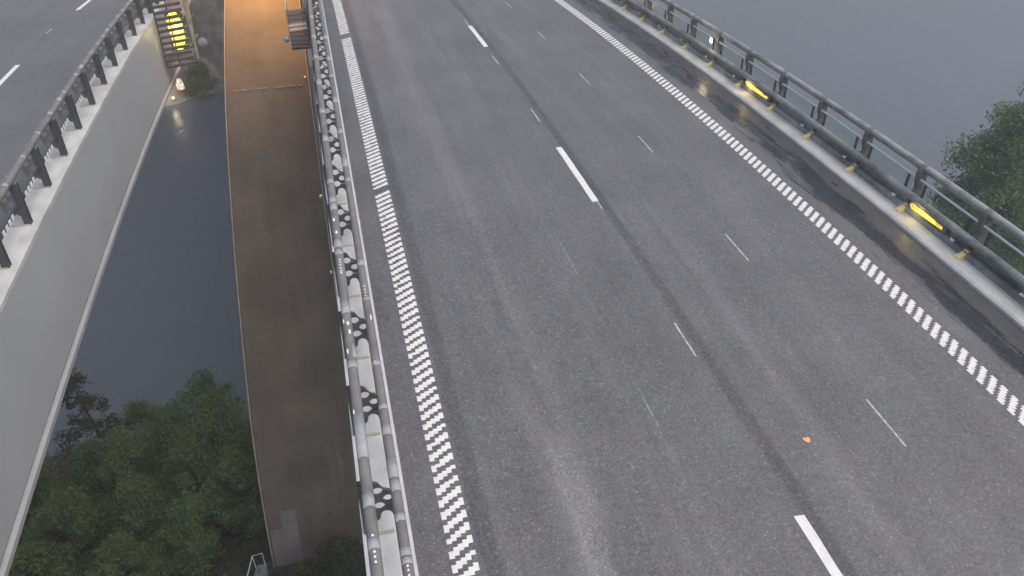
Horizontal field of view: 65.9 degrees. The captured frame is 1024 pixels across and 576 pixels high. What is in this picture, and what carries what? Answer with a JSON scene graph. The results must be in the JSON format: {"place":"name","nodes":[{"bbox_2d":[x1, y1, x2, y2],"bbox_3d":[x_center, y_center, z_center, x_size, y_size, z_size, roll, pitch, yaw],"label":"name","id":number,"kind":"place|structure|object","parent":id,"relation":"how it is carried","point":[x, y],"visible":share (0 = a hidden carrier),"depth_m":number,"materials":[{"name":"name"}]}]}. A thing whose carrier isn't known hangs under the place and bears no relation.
{"place":"outdoors","nodes":[
{"label":"outdoors","id":0,"kind":"place"},
{"bbox_2d":[0,0,144,230],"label":"guardrail","id":1,"kind":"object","parent":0,"point":[46,46],"depth_m":27.46,"materials":[{"name":"metal"}]},
{"bbox_2d":[165,0,312,106],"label":"bank","id":2,"kind":"structure","parent":0,"point":[207,18],"depth_m":119.59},
{"bbox_2d":[176,75,184,91],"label":"beacon","id":3,"kind":"object","parent":2,"relation":"on","point":[180,85],"visible":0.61,"depth_m":115.89,"materials":[{"name":"grey"}]},
{"bbox_2d":[183,60,218,98],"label":"shrub","id":4,"kind":"object","parent":2,"relation":"on","point":[194,70],"visible":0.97,"depth_m":116.46,"materials":[{"name":"green plant"}]},
{"bbox_2d":[197,37,207,53],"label":"shore lamp","id":5,"kind":"object","parent":2,"relation":"on","point":[202,42],"visible":1,"depth_m":117.82,"materials":[{"name":"grey paint"}]},
{"bbox_2d":[26,264,1023,575],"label":"ground","id":6,"kind":"structure","parent":0,"point":[262,542],"depth_m":40.71,"materials":[{"name":"soil"}]},
{"bbox_2d":[16,502,52,575],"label":"birch tree","id":7,"kind":"object","parent":6,"relation":"on","point":[23,530],"visible":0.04,"depth_m":39.82,"materials":[{"name":"green plant"}]},
{"bbox_2d":[8,537,82,575],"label":"birch tree","id":8,"kind":"object","parent":6,"relation":"on","point":[31,552],"visible":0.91,"depth_m":36.56,"materials":[{"name":"green plant"}]},
{"bbox_2d":[23,458,103,553],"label":"birch tree","id":9,"kind":"object","parent":6,"relation":"on","point":[39,495],"visible":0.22,"depth_m":40.64,"materials":[{"name":"green plant"}]},
{"bbox_2d":[21,482,116,575],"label":"birch tree","id":10,"kind":"object","parent":6,"relation":"on","point":[62,512],"visible":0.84,"depth_m":38.91,"materials":[{"name":"green plant"}]},
{"bbox_2d":[52,367,139,466],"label":"pine tree","id":11,"kind":"object","parent":6,"relation":"on","point":[84,399],"visible":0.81,"depth_m":43.66,"materials":[{"name":"green plant"}]},
{"bbox_2d":[52,436,145,517],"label":"birch tree","id":12,"kind":"object","parent":6,"relation":"on","point":[89,450],"visible":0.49,"depth_m":42.14,"materials":[{"name":"green plant"}]},
{"bbox_2d":[79,531,176,575],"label":"birch tree","id":13,"kind":"object","parent":6,"relation":"on","point":[115,546],"visible":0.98,"depth_m":37.58,"materials":[{"name":"green plant"}]},
{"bbox_2d":[89,472,186,572],"bbox_3d":[-19.074,12.047,40.169,4.598,5.563,4.631,4,36,6],"label":"birch tree","id":14,"kind":"object","parent":6,"relation":"on","point":[140,490],"visible":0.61,"depth_m":39.43,"materials":[{"name":"green plant"}]},
{"bbox_2d":[96,425,185,528],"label":"birch tree","id":15,"kind":"object","parent":6,"relation":"on","point":[132,455],"visible":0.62,"depth_m":41.24,"materials":[{"name":"green plant"}]},
{"bbox_2d":[118,396,184,480],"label":"birch tree","id":16,"kind":"object","parent":6,"relation":"on","point":[135,412],"visible":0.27,"depth_m":45.93,"materials":[{"name":"green plant"}]},
{"bbox_2d":[138,400,226,498],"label":"birch tree","id":17,"kind":"object","parent":6,"relation":"on","point":[161,427],"visible":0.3,"depth_m":43.11,"materials":[{"name":"green plant"}]},
{"bbox_2d":[148,484,234,575],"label":"birch tree","id":18,"kind":"object","parent":6,"relation":"on","point":[188,540],"visible":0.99,"depth_m":38.85,"materials":[{"name":"green plant"}]},
{"bbox_2d":[154,432,240,540],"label":"birch tree","id":19,"kind":"object","parent":6,"relation":"on","point":[195,452],"visible":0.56,"depth_m":41.28,"materials":[{"name":"green plant"}]},
{"bbox_2d":[169,367,249,450],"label":"birch tree","id":20,"kind":"object","parent":6,"relation":"on","point":[201,382],"visible":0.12,"depth_m":45.48,"materials":[{"name":"green plant"}]},
{"bbox_2d":[167,386,254,488],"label":"birch tree","id":21,"kind":"object","parent":6,"relation":"on","point":[213,415],"visible":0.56,"depth_m":41.91,"materials":[{"name":"green plant"}]},
{"bbox_2d":[201,443,265,538],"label":"birch tree","id":22,"kind":"object","parent":6,"relation":"on","point":[236,464],"visible":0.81,"depth_m":41.01,"materials":[{"name":"green plant"}]},
{"bbox_2d":[247,553,268,575],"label":"service walkway","id":23,"kind":"structure","parent":6,"relation":"on","point":[264,571],"depth_m":38.53,"materials":[{"name":"metal"}]},
{"bbox_2d":[224,0,362,567],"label":"bridge arch","id":24,"kind":"structure","parent":6,"relation":"on","point":[298,405],"depth_m":40.92,"materials":[{"name":"concrete"}]},
{"bbox_2d":[288,560,323,575],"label":"shrub","id":25,"kind":"object","parent":6,"relation":"on","point":[303,569],"visible":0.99,"depth_m":37.89,"materials":[{"name":"green plant"}]},
{"bbox_2d":[312,535,363,575],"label":"shrub","id":26,"kind":"object","parent":6,"relation":"on","point":[336,549],"visible":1,"depth_m":37.75,"materials":[{"name":"green plant"}]},
{"bbox_2d":[24,257,1021,575],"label":"undergrowth","id":27,"kind":"object","parent":6,"relation":"on","point":[64,471],"visible":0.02,"depth_m":41.62,"materials":[{"name":"green plant"}]},
{"bbox_2d":[926,100,1023,260],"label":"alder tree","id":28,"kind":"object","parent":6,"relation":"on","point":[991,154],"visible":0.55,"depth_m":50.97,"materials":[{"name":"green plant"}]},
{"bbox_2d":[962,80,1023,235],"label":"alder tree","id":29,"kind":"object","parent":6,"relation":"on","point":[1002,118],"visible":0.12,"depth_m":54.63,"materials":[{"name":"green plant"}]},
{"bbox_2d":[984,219,1023,274],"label":"alder tree","id":30,"kind":"object","parent":6,"relation":"on","point":[997,248],"visible":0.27,"depth_m":48.56,"materials":[{"name":"green plant"}]},
{"bbox_2d":[45,0,1023,456],"bbox_3d":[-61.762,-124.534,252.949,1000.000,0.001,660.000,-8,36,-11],"label":"water","id":31,"kind":"structure","parent":0,"point":[925,80],"depth_m":106.28,"materials":[{"name":"grey liquid"}]},
{"bbox_2d":[310,0,1023,575],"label":"bridge deck","id":32,"kind":"structure","parent":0,"point":[980,284],"depth_m":16.13,"materials":[{"name":"grey paint"}]},
{"bbox_2d":[285,0,310,49],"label":"inspection platform","id":33,"kind":"structure","parent":32,"relation":"hanging from","point":[298,41],"depth_m":31.77,"materials":[{"name":"grey paint"}]},
{"bbox_2d":[306,0,414,575],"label":"bridge parapet","id":34,"kind":"structure","parent":32,"relation":"on","point":[368,498],"depth_m":12.84,"materials":[{"name":"grey paint"}]},
{"bbox_2d":[612,0,1023,306],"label":"bridge parapet","id":35,"kind":"structure","parent":32,"relation":"on","point":[977,254],"depth_m":18.92,"materials":[{"name":"metal"}]},
{"bbox_2d":[745,79,771,101],"bbox_3d":[7.179,-5.764,23.013,0.102,0.165,1.450,-8,36,-11],"label":"rail lamp","id":36,"kind":"object","parent":35,"relation":"attached to","point":[756,89],"visible":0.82,"depth_m":22.92,"materials":[{"name":"yellow"}]},
{"bbox_2d":[908,200,948,233],"bbox_3d":[8.965,-1.540,16.984,0.102,0.165,1.200,-8,36,-11],"label":"rail lamp","id":37,"kind":"object","parent":35,"relation":"attached to","point":[928,217],"visible":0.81,"depth_m":16.93,"materials":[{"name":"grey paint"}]},
{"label":"cross beam","id":38,"kind":"object","parent":32,"relation":"attached to","visible":0},
{"bbox_2d":[0,0,190,575],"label":"bridge deck","id":39,"kind":"structure","parent":38,"relation":"attached to","point":[59,249],"depth_m":18.43,"materials":[{"name":"grey paint"}]},
{"bbox_2d":[0,0,158,269],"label":"bridge parapet","id":40,"kind":"structure","parent":39,"relation":"on","point":[17,196],"depth_m":20.11,"materials":[{"name":"grey paint"}]},
{"bbox_2d":[149,0,198,68],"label":"staircase","id":41,"kind":"structure","parent":39,"relation":"attached to","point":[174,55],"depth_m":32.47,"materials":[{"name":"grey metal"}]},
{"bbox_2d":[164,11,188,49],"bbox_3d":[-13.876,-10.673,32.639,0.640,1.640,0.160,-8,36,-11],"label":"platform lamp","id":42,"kind":"object","parent":41,"relation":"attached to","point":[177,25],"visible":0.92,"depth_m":32.60,"materials":[{"name":"yellow"}]},
{"bbox_2d":[322,0,1023,575],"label":"road","id":43,"kind":"structure","parent":0,"point":[646,304],"depth_m":14.38,"materials":[{"name":"grey asphalt"}]},
{"bbox_2d":[802,437,809,442],"bbox_3d":[4.574,2.355,12.238,0.116,0.008,0.125,-8,36,-11],"label":"fallen leaf","id":44,"kind":"object","parent":43,"relation":"on","point":[806,439],"visible":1,"depth_m":12.24,"materials":[{"name":"orange plant"}]}
]}

